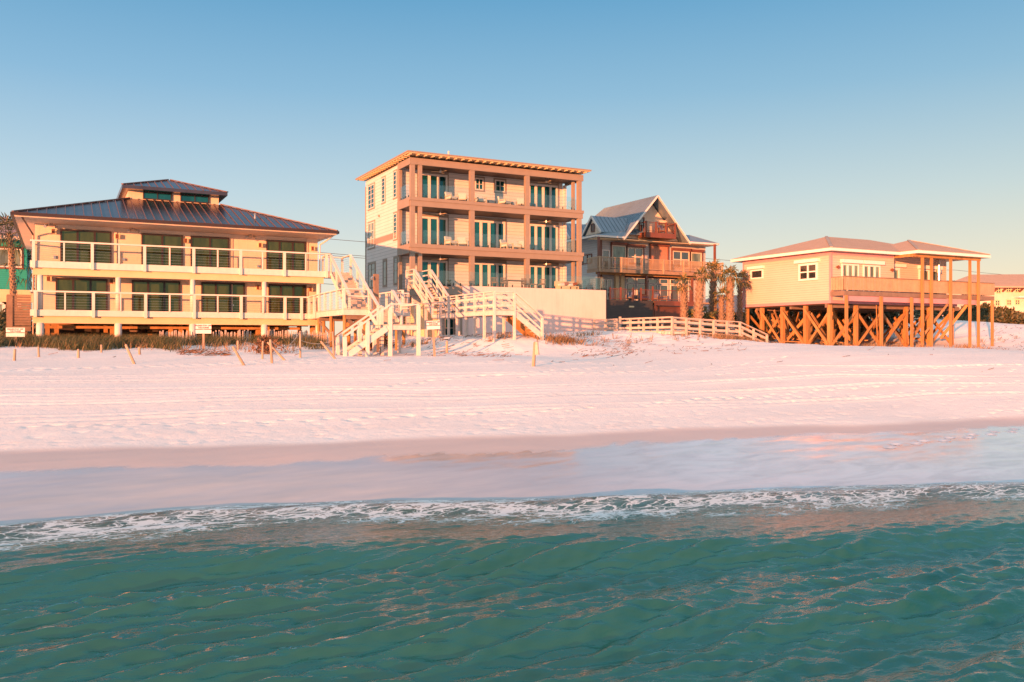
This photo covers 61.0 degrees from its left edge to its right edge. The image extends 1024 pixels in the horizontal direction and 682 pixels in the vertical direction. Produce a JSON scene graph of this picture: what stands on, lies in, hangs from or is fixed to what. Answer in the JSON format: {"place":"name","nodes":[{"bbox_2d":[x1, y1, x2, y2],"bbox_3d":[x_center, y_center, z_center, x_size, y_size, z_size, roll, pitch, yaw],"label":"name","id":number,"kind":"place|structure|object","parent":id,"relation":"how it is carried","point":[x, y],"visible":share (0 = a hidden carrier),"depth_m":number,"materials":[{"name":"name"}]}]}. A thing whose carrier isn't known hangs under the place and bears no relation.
{"place":"outdoors","nodes":[
{"label":"outdoors","id":0,"kind":"place"},
{"bbox_2d":[0,332,328,351],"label":"dune grass","id":1,"kind":"structure","parent":0,"point":[73,342],"depth_m":47.51,"materials":[{"name":"plant"}]},
{"bbox_2d":[0,482,1023,681],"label":"sea water","id":2,"kind":"structure","parent":0,"point":[918,584],"depth_m":11.21,"materials":[{"name":"teal liquid"}]},
{"bbox_2d":[0,318,1023,526],"bbox_3d":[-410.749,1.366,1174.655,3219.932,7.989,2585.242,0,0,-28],"label":"beach sand","id":3,"kind":"structure","parent":0,"point":[94,433],"depth_m":26.60,"materials":[{"name":"white sand"}]},
{"bbox_2d":[6,328,24,345],"bbox_3d":[-26.855,0.272,47.026,0.897,1.986,0.105,0,0,-21],"label":"beach sign","id":4,"kind":"object","parent":3,"relation":"on","point":[15,334],"visible":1,"depth_m":46.99,"materials":[{"name":"white metal"}]},
{"bbox_2d":[0,217,31,332],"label":"teal house","id":5,"kind":"structure","parent":3,"relation":"on","point":[4,278],"depth_m":78.23,"materials":[{"name":"teal painted wood siding"},{"name":"white paint"},{"name":"metal"}]},
{"bbox_2d":[0,246,23,268],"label":"window","id":6,"kind":"structure","parent":5,"relation":"in","point":[4,257],"depth_m":77.90,"materials":[{"name":"grey glass"}]},
{"bbox_2d":[0,212,31,309],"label":"palm tree","id":7,"kind":"object","parent":3,"relation":"on","point":[11,243],"visible":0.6,"depth_m":75.76,"materials":[{"name":"brown plant"}]},
{"bbox_2d":[0,249,34,289],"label":"palm tree","id":8,"kind":"object","parent":3,"relation":"on","point":[29,258],"visible":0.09,"depth_m":78.86,"materials":[{"name":"green plant"}]},
{"bbox_2d":[0,308,35,334],"bbox_3d":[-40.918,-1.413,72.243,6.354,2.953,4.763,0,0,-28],"label":"shrub","id":9,"kind":"object","parent":3,"relation":"on","point":[3,321],"visible":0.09,"depth_m":71.38,"materials":[{"name":"green plant"}]},
{"bbox_2d":[6,294,31,334],"bbox_3d":[-31.254,-1.115,55.263,1.310,3.430,5.100,0,0,-28],"label":"wooden deck box","id":10,"kind":"object","parent":3,"relation":"on","point":[11,312],"visible":0.73,"depth_m":53.08,"materials":[{"name":"brown wood"}]},
{"bbox_2d":[125,344,135,363],"bbox_3d":[-16.955,0.731,38.751,0.608,1.191,0.126,0,0,0],"label":"wooden stake","id":11,"kind":"object","parent":3,"relation":"on","point":[130,354],"visible":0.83,"depth_m":38.70,"materials":[{"name":"brown wood"}]},
{"bbox_2d":[10,179,338,337],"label":"beach house","id":12,"kind":"structure","parent":3,"relation":"on","point":[152,256],"depth_m":54.94,"materials":[{"name":"beige paint"}]},
{"bbox_2d":[56,278,107,310],"bbox_3d":[-26.235,-2.820,53.028,2.850,2.000,0.100,0,0,-28],"label":"sliding door","id":13,"kind":"structure","parent":12,"relation":"in","point":[62,284],"depth_m":53.03,"materials":[{"name":"green glass"}]},
{"bbox_2d":[60,229,111,262],"bbox_3d":[-26.026,-5.695,53.136,2.820,2.150,0.100,0,0,-28],"label":"sliding door","id":14,"kind":"structure","parent":12,"relation":"in","point":[79,252],"depth_m":53.14,"materials":[{"name":"green glass"}]},
{"bbox_2d":[132,280,179,311],"bbox_3d":[-22.492,-2.820,54.976,2.850,2.000,0.100,0,0,-28],"label":"sliding door","id":15,"kind":"structure","parent":12,"relation":"in","point":[138,286],"depth_m":54.98,"materials":[{"name":"green glass"}]},
{"bbox_2d":[143,192,171,200],"bbox_3d":[-23.760,-9.700,58.268,1.800,0.480,0.090,0,0,-28],"label":"cupola window","id":16,"kind":"structure","parent":12,"relation":"in","point":[146,195],"depth_m":58.26,"materials":[{"name":"teal glass"}]},
{"bbox_2d":[141,233,182,265],"bbox_3d":[-22.177,-5.695,55.140,2.460,2.150,0.100,0,0,-28],"label":"sliding door","id":17,"kind":"structure","parent":12,"relation":"in","point":[155,258],"depth_m":55.10,"materials":[{"name":"green glass"}]},
{"bbox_2d":[180,194,208,203],"bbox_3d":[-21.657,-9.700,59.362,1.860,0.480,0.090,0,0,-28],"label":"cupola window","id":18,"kind":"structure","parent":12,"relation":"in","point":[183,198],"depth_m":59.34,"materials":[{"name":"teal glass"}]},
{"bbox_2d":[190,236,229,267],"bbox_3d":[-19.609,-5.695,56.477,2.410,2.150,0.100,0,0,-28],"label":"sliding door","id":19,"kind":"structure","parent":12,"relation":"in","point":[195,241],"depth_m":56.45,"materials":[{"name":"green glass"}]},
{"bbox_2d":[201,282,244,312],"bbox_3d":[-18.881,-2.820,56.856,2.750,2.000,0.100,0,0,-28],"label":"sliding door","id":20,"kind":"structure","parent":12,"relation":"in","point":[224,302],"depth_m":56.83,"materials":[{"name":"green glass"}]},
{"bbox_2d":[266,240,305,270],"bbox_3d":[-15.254,-5.695,58.744,2.650,2.150,0.100,0,0,-28],"label":"sliding door","id":21,"kind":"structure","parent":12,"relation":"in","point":[271,245],"depth_m":58.77,"materials":[{"name":"green glass"}]},
{"bbox_2d":[268,284,305,312],"bbox_3d":[-15.191,-2.820,58.777,2.510,2.000,0.100,0,0,-28],"label":"sliding door","id":22,"kind":"structure","parent":12,"relation":"in","point":[276,303],"depth_m":58.74,"materials":[{"name":"green glass"}]},
{"bbox_2d":[159,330,196,341],"bbox_3d":[-19.655,-0.156,50.988,2.049,0.967,0.937,0,0,6],"label":"picket fence","id":23,"kind":"object","parent":3,"relation":"on","point":[175,331],"visible":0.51,"depth_m":50.99,"materials":[{"name":"grey wood"}]},
{"bbox_2d":[196,324,210,349],"bbox_3d":[-16.334,0.031,46.026,0.794,1.868,0.105,0,0,-21],"label":"beach sign","id":24,"kind":"object","parent":3,"relation":"on","point":[203,327],"visible":1,"depth_m":45.99,"materials":[{"name":"white wood"}]},
{"bbox_2d":[213,330,250,341],"bbox_3d":[-17.299,-0.217,53.495,2.224,0.982,0.938,0,0,5],"label":"picket fence","id":25,"kind":"object","parent":3,"relation":"on","point":[234,334],"visible":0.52,"depth_m":53.51,"materials":[{"name":"grey wood"}]},
{"bbox_2d":[232,346,244,364],"bbox_3d":[-11.958,0.782,38.252,0.721,1.125,0.123,0,0,0],"label":"wooden stake","id":26,"kind":"object","parent":3,"relation":"on","point":[238,355],"visible":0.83,"depth_m":38.21,"materials":[{"name":"brown wood"}]},
{"bbox_2d":[248,334,286,353],"bbox_3d":[-12.684,0.191,44.889,1.505,1.172,1.674,0,0,22],"label":"dry bush","id":27,"kind":"object","parent":3,"relation":"on","point":[266,345],"visible":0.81,"depth_m":44.88,"materials":[{"name":"brown plant"}]},
{"bbox_2d":[269,339,272,362],"bbox_3d":[-10.787,0.609,38.994,0.210,1.364,0.126,0,0,-6],"label":"wooden stake","id":28,"kind":"object","parent":3,"relation":"on","point":[271,352],"visible":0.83,"depth_m":38.95,"materials":[{"name":"brown wood"}]},
{"bbox_2d":[267,329,328,344],"bbox_3d":[-12.983,-0.171,52.999,3.884,1.106,1.046,0,0,0],"label":"picket fence","id":29,"kind":"object","parent":3,"relation":"on","point":[288,334],"visible":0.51,"depth_m":53.00,"materials":[{"name":"grey wood"}]},
{"bbox_2d":[308,254,420,356],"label":"deck staircase","id":30,"kind":"structure","parent":3,"relation":"on","point":[358,310],"depth_m":48.71,"materials":[{"name":"white wood"}]},
{"bbox_2d":[426,320,439,355],"bbox_3d":[-3.955,0.039,44.014,0.690,2.128,0.105,-3,1,-21],"label":"beach sign","id":31,"kind":"object","parent":3,"relation":"on","point":[432,323],"visible":1,"depth_m":43.98,"materials":[{"name":"white wood"}]},
{"bbox_2d":[406,269,543,341],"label":"boardwalk","id":32,"kind":"structure","parent":3,"relation":"on","point":[515,319],"depth_m":54.49,"materials":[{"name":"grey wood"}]},
{"bbox_2d":[355,150,605,335],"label":"tall house","id":33,"kind":"structure","parent":3,"relation":"on","point":[408,226],"depth_m":70.14,"materials":[{"name":"white"}]},
{"bbox_2d":[367,182,374,210],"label":"window","id":34,"kind":"structure","parent":33,"relation":"in","point":[371,188],"depth_m":74.10,"materials":[{"name":"white paint"}]},
{"bbox_2d":[367,220,374,249],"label":"shuttered window","id":35,"kind":"structure","parent":33,"relation":"in","point":[371,225],"depth_m":74.10,"materials":[{"name":"white"}]},
{"bbox_2d":[368,261,375,288],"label":"window","id":36,"kind":"structure","parent":33,"relation":"in","point":[372,265],"depth_m":74.06,"materials":[{"name":"grey glass"}]},
{"bbox_2d":[381,175,385,204],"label":"window","id":37,"kind":"structure","parent":33,"relation":"in","point":[383,179],"depth_m":71.35,"materials":[{"name":"white paint"}]},
{"bbox_2d":[382,258,386,286],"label":"window","id":38,"kind":"structure","parent":33,"relation":"in","point":[384,260],"depth_m":71.03,"materials":[{"name":"grey glass"}]},
{"bbox_2d":[393,169,396,199],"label":"window","id":39,"kind":"structure","parent":33,"relation":"in","point":[395,171],"depth_m":68.86,"materials":[{"name":"white paint"}]},
{"bbox_2d":[393,211,396,240],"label":"window","id":40,"kind":"structure","parent":33,"relation":"in","point":[395,213],"depth_m":68.88,"materials":[{"name":"white paint"}]},
{"bbox_2d":[393,256,396,285],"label":"window","id":41,"kind":"structure","parent":33,"relation":"in","point":[395,257],"depth_m":68.86,"materials":[{"name":"grey glass"}]},
{"bbox_2d":[422,170,448,198],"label":"balcony door","id":42,"kind":"structure","parent":33,"relation":"in","point":[434,184],"depth_m":69.62,"materials":[{"name":"white paint"}]},
{"bbox_2d":[422,213,448,244],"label":"balcony door","id":43,"kind":"structure","parent":33,"relation":"in","point":[434,226],"depth_m":69.62,"materials":[{"name":"white paint"}]},
{"bbox_2d":[422,257,448,285],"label":"balcony door","id":44,"kind":"structure","parent":33,"relation":"in","point":[440,268],"depth_m":69.68,"materials":[{"name":"white paint"}]},
{"bbox_2d":[444,311,453,334],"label":"garden door","id":45,"kind":"structure","parent":33,"relation":"in","point":[445,320],"depth_m":66.94,"materials":[{"name":"black paint"}]},
{"bbox_2d":[444,236,457,244],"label":"lounge chair","id":46,"kind":"object","parent":33,"relation":"on","point":[448,240],"visible":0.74,"depth_m":68.61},
{"bbox_2d":[445,192,458,199],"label":"lounge chair","id":47,"kind":"object","parent":33,"relation":"on","point":[448,196],"visible":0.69,"depth_m":68.62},
{"bbox_2d":[456,237,466,245],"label":"lounge chair","id":48,"kind":"object","parent":33,"relation":"on","point":[461,241],"visible":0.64,"depth_m":69.33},
{"bbox_2d":[458,193,466,200],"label":"lounge chair","id":49,"kind":"object","parent":33,"relation":"on","point":[462,196],"visible":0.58,"depth_m":69.36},
{"bbox_2d":[475,176,484,191],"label":"window","id":50,"kind":"structure","parent":33,"relation":"in","point":[479,181],"depth_m":71.45,"materials":[{"name":"white paint"}]},
{"bbox_2d":[475,194,486,202],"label":"lounge chair","id":51,"kind":"object","parent":33,"relation":"on","point":[479,198],"visible":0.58,"depth_m":69.65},
{"bbox_2d":[475,217,505,247],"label":"balcony door","id":52,"kind":"structure","parent":33,"relation":"in","point":[488,231],"depth_m":71.82,"materials":[{"name":"white paint"}]},
{"bbox_2d":[475,259,505,286],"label":"balcony door","id":53,"kind":"structure","parent":33,"relation":"in","point":[484,269],"depth_m":71.82,"materials":[{"name":"white paint"}]},
{"bbox_2d":[493,178,505,193],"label":"window","id":54,"kind":"structure","parent":33,"relation":"in","point":[499,184],"depth_m":72.31,"materials":[{"name":"white paint"}]},
{"bbox_2d":[497,196,510,204],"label":"lounge chair","id":55,"kind":"object","parent":33,"relation":"on","point":[501,200],"visible":0.72,"depth_m":70.68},
{"bbox_2d":[500,239,512,248],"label":"lounge chair","id":56,"kind":"object","parent":33,"relation":"on","point":[503,243],"visible":0.84,"depth_m":70.81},
{"bbox_2d":[509,240,521,248],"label":"lounge chair","id":57,"kind":"object","parent":33,"relation":"on","point":[515,244],"visible":0.72,"depth_m":71.16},
{"bbox_2d":[530,180,558,208],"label":"balcony door","id":58,"kind":"structure","parent":33,"relation":"in","point":[542,193],"depth_m":74.22,"materials":[{"name":"white paint"}]},
{"bbox_2d":[530,221,558,250],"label":"balcony door","id":59,"kind":"structure","parent":33,"relation":"in","point":[543,235],"depth_m":74.22,"materials":[{"name":"white paint"}]},
{"bbox_2d":[530,262,558,288],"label":"balcony door","id":60,"kind":"structure","parent":33,"relation":"in","point":[550,272],"depth_m":74.22,"materials":[{"name":"white paint"}]},
{"bbox_2d":[554,281,578,288],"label":"outdoor sofa","id":61,"kind":"object","parent":33,"relation":"on","point":[563,284],"visible":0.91,"depth_m":70.42,"materials":[{"name":"beige fabric"}]},
{"bbox_2d":[532,342,539,365],"bbox_3d":[1.039,0.732,38.736,0.376,1.415,0.222,0,0,-5],"label":"wooden stake","id":62,"kind":"object","parent":3,"relation":"on","point":[535,348],"visible":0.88,"depth_m":38.68,"materials":[{"name":"wood"}]},
{"bbox_2d":[48,323,1023,371],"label":"dry stems","id":63,"kind":"object","parent":3,"relation":"on","point":[226,354],"visible":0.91,"depth_m":47.90,"materials":[{"name":"brown plant"}]},
{"bbox_2d":[567,195,723,329],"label":"gabled house","id":64,"kind":"structure","parent":3,"relation":"on","point":[640,248],"depth_m":89.65,"materials":[{"name":"brown wood"}]},
{"bbox_2d":[575,253,591,265],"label":"louvre window","id":65,"kind":"structure","parent":64,"relation":"in","point":[585,256],"depth_m":90.35,"materials":[{"name":"grey glass"}]},
{"bbox_2d":[602,249,609,267],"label":"porch door","id":66,"kind":"structure","parent":64,"relation":"in","point":[605,253],"depth_m":88.34,"materials":[{"name":"white paint"}]},
{"bbox_2d":[602,279,611,299],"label":"porch door","id":67,"kind":"structure","parent":64,"relation":"in","point":[606,283],"depth_m":88.40,"materials":[{"name":"white paint"}]},
{"bbox_2d":[610,242,628,268],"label":"window","id":68,"kind":"structure","parent":64,"relation":"in","point":[617,249],"depth_m":88.96,"materials":[{"name":"grey glass"}]},
{"bbox_2d":[626,277,634,299],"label":"french door","id":69,"kind":"structure","parent":64,"relation":"in","point":[630,282],"depth_m":89.71,"materials":[{"name":"white paint"}]},
{"bbox_2d":[626,244,645,266],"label":"window","id":70,"kind":"structure","parent":64,"relation":"in","point":[633,250],"depth_m":89.93,"materials":[{"name":"grey glass"}]},
{"bbox_2d":[637,278,644,300],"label":"french door","id":71,"kind":"structure","parent":64,"relation":"in","point":[639,280],"depth_m":90.38,"materials":[{"name":"white paint"}]},
{"bbox_2d":[639,217,644,231],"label":"window","id":72,"kind":"structure","parent":64,"relation":"in","point":[641,226],"depth_m":89.97,"materials":[{"name":"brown glass"}]},
{"bbox_2d":[648,278,657,300],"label":"french door","id":73,"kind":"structure","parent":64,"relation":"in","point":[654,282],"depth_m":90.99,"materials":[{"name":"white paint"}]},
{"bbox_2d":[659,279,667,300],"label":"french door","id":74,"kind":"structure","parent":64,"relation":"in","point":[661,281],"depth_m":91.72,"materials":[{"name":"white paint"}]},
{"bbox_2d":[670,279,678,300],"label":"french door","id":75,"kind":"structure","parent":64,"relation":"in","point":[672,281],"depth_m":92.33,"materials":[{"name":"white paint"}]},
{"bbox_2d":[671,248,691,271],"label":"window","id":76,"kind":"structure","parent":64,"relation":"in","point":[680,254],"depth_m":92.58,"materials":[{"name":"beige paint"}]},
{"bbox_2d":[690,249,703,261],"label":"window","id":77,"kind":"structure","parent":64,"relation":"in","point":[696,255],"depth_m":93.69,"materials":[{"name":"beige paint"}]},
{"bbox_2d":[593,316,767,342],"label":"dune boardwalk","id":78,"kind":"structure","parent":3,"relation":"on","point":[687,328],"depth_m":62.68,"materials":[{"name":"grey wood"}]},
{"bbox_2d":[672,272,693,330],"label":"palm tree","id":79,"kind":"object","parent":3,"relation":"on","point":[683,288],"visible":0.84,"depth_m":65.80,"materials":[{"name":"brown plant"}]},
{"bbox_2d":[687,309,703,331],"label":"palmetto","id":80,"kind":"object","parent":3,"relation":"on","point":[690,312],"visible":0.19,"depth_m":66.85,"materials":[{"name":"green plant"}]},
{"bbox_2d":[392,328,1004,348],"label":"sea oats","id":81,"kind":"object","parent":3,"relation":"on","point":[561,338],"visible":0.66,"depth_m":57.59,"materials":[{"name":"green plant"}]},
{"bbox_2d":[692,266,712,334],"bbox_3d":[14.065,-2.851,64.067,1.656,5.570,1.610,0,0,14],"label":"palm tree","id":82,"kind":"object","parent":3,"relation":"on","point":[699,299],"visible":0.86,"depth_m":63.84,"materials":[{"name":"brown plant"}]},
{"bbox_2d":[691,306,717,333],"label":"palmetto","id":83,"kind":"object","parent":3,"relation":"on","point":[707,315],"visible":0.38,"depth_m":65.83,"materials":[{"name":"green plant"}]},
{"bbox_2d":[701,258,727,335],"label":"palm tree","id":84,"kind":"object","parent":3,"relation":"on","point":[712,286],"visible":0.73,"depth_m":66.83,"materials":[{"name":"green plant"}]},
{"bbox_2d":[712,286,730,333],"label":"palm tree","id":85,"kind":"object","parent":3,"relation":"on","point":[721,311],"visible":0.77,"depth_m":65.88,"materials":[{"name":"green plant"}]},
{"bbox_2d":[705,295,744,312],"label":"house","id":86,"kind":"structure","parent":3,"relation":"on","point":[735,301],"depth_m":129.35,"materials":[{"name":"beige paint"}]},
{"bbox_2d":[718,265,741,332],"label":"palm tree","id":87,"kind":"object","parent":3,"relation":"on","point":[730,283],"visible":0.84,"depth_m":65.78,"materials":[{"name":"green plant"}]},
{"bbox_2d":[733,269,750,334],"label":"palm tree","id":88,"kind":"object","parent":3,"relation":"on","point":[739,313],"visible":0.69,"depth_m":68.86,"materials":[{"name":"brown plant"}]},
{"bbox_2d":[734,309,768,338],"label":"shrub","id":89,"kind":"object","parent":3,"relation":"on","point":[751,312],"visible":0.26,"depth_m":73.16,"materials":[{"name":"green plant"}]},
{"bbox_2d":[742,309,791,336],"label":"shrub","id":90,"kind":"object","parent":3,"relation":"on","point":[766,313],"visible":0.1,"depth_m":73.92,"materials":[{"name":"green plant"}]},
{"bbox_2d":[749,311,815,337],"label":"shrub","id":91,"kind":"object","parent":3,"relation":"on","point":[791,313],"visible":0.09,"depth_m":74.17,"materials":[{"name":"green plant"}]},
{"bbox_2d":[731,236,994,346],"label":"stilt house","id":92,"kind":"structure","parent":3,"relation":"on","point":[832,277],"depth_m":65.53,"materials":[{"name":"beige wood"}]},
{"bbox_2d":[750,269,762,278],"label":"window","id":93,"kind":"structure","parent":92,"relation":"in","point":[754,274],"depth_m":68.58,"materials":[{"name":"white glass"}]},
{"bbox_2d":[798,262,817,280],"bbox_3d":[21.738,-5.075,63.852,0.090,1.250,1.800,0,0,-28],"label":"window","id":94,"kind":"structure","parent":92,"relation":"in","point":[808,271],"depth_m":63.81,"materials":[{"name":"white glass"}]},
{"bbox_2d":[841,263,858,290],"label":"patio door","id":95,"kind":"structure","parent":92,"relation":"in","point":[846,269],"depth_m":62.84,"materials":[{"name":"white glass"}]},
{"bbox_2d":[863,265,880,291],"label":"patio door","id":96,"kind":"structure","parent":92,"relation":"in","point":[868,270],"depth_m":63.86,"materials":[{"name":"white glass"}]},
{"bbox_2d":[894,268,899,292],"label":"porch door","id":97,"kind":"structure","parent":92,"relation":"in","point":[896,270],"depth_m":66.45,"materials":[{"name":"white glass"}]},
{"bbox_2d":[919,269,936,293],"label":"patio door","id":98,"kind":"structure","parent":92,"relation":"in","point":[926,272],"depth_m":68.08,"materials":[{"name":"white glass"}]},
{"bbox_2d":[838,312,893,331],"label":"shrub","id":99,"kind":"object","parent":3,"relation":"on","point":[873,315],"visible":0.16,"depth_m":74.94,"materials":[{"name":"green plant"}]},
{"bbox_2d":[869,311,916,329],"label":"shrub","id":100,"kind":"object","parent":3,"relation":"on","point":[895,314],"visible":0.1,"depth_m":76.32,"materials":[{"name":"green plant"}]},
{"bbox_2d":[909,310,965,318],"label":"shrub","id":101,"kind":"object","parent":3,"relation":"on","point":[935,313],"visible":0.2,"depth_m":86.54,"materials":[{"name":"green plant"}]},
{"bbox_2d":[943,304,989,316],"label":"shrub","id":102,"kind":"object","parent":3,"relation":"on","point":[974,307],"visible":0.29,"depth_m":87.29,"materials":[{"name":"green plant"}]},
{"bbox_2d":[964,302,999,313],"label":"shrub","id":103,"kind":"object","parent":3,"relation":"on","point":[985,305],"visible":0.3,"depth_m":86.82,"materials":[{"name":"green plant"}]},
{"bbox_2d":[942,274,1023,317],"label":"distant house","id":104,"kind":"structure","parent":3,"relation":"on","point":[1009,291],"depth_m":118.41,"materials":[{"name":"beige paint"}]},
{"bbox_2d":[954,310,1018,323],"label":"crest grass","id":105,"kind":"structure","parent":3,"relation":"on","point":[973,316],"depth_m":84.66,"materials":[{"name":"green plant"}]},
{"bbox_2d":[963,306,1023,321],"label":"shrub","id":106,"kind":"object","parent":3,"relation":"on","point":[1001,309],"visible":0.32,"depth_m":85.61,"materials":[{"name":"green plant"}]},
{"bbox_2d":[982,308,1023,323],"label":"shrub","id":107,"kind":"object","parent":3,"relation":"on","point":[1012,316],"visible":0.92,"depth_m":83.37,"materials":[{"name":"green plant"}]},
{"bbox_2d":[0,0,1023,336],"label":"sky","id":108,"kind":"structure","parent":0,"point":[758,125],"materials":[{"name":"blue"}]},
{"bbox_2d":[34,239,992,296],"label":"power line","id":109,"kind":"object","parent":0,"point":[362,241],"visible":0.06,"depth_m":124.14,"materials":[{"name":"metal"}]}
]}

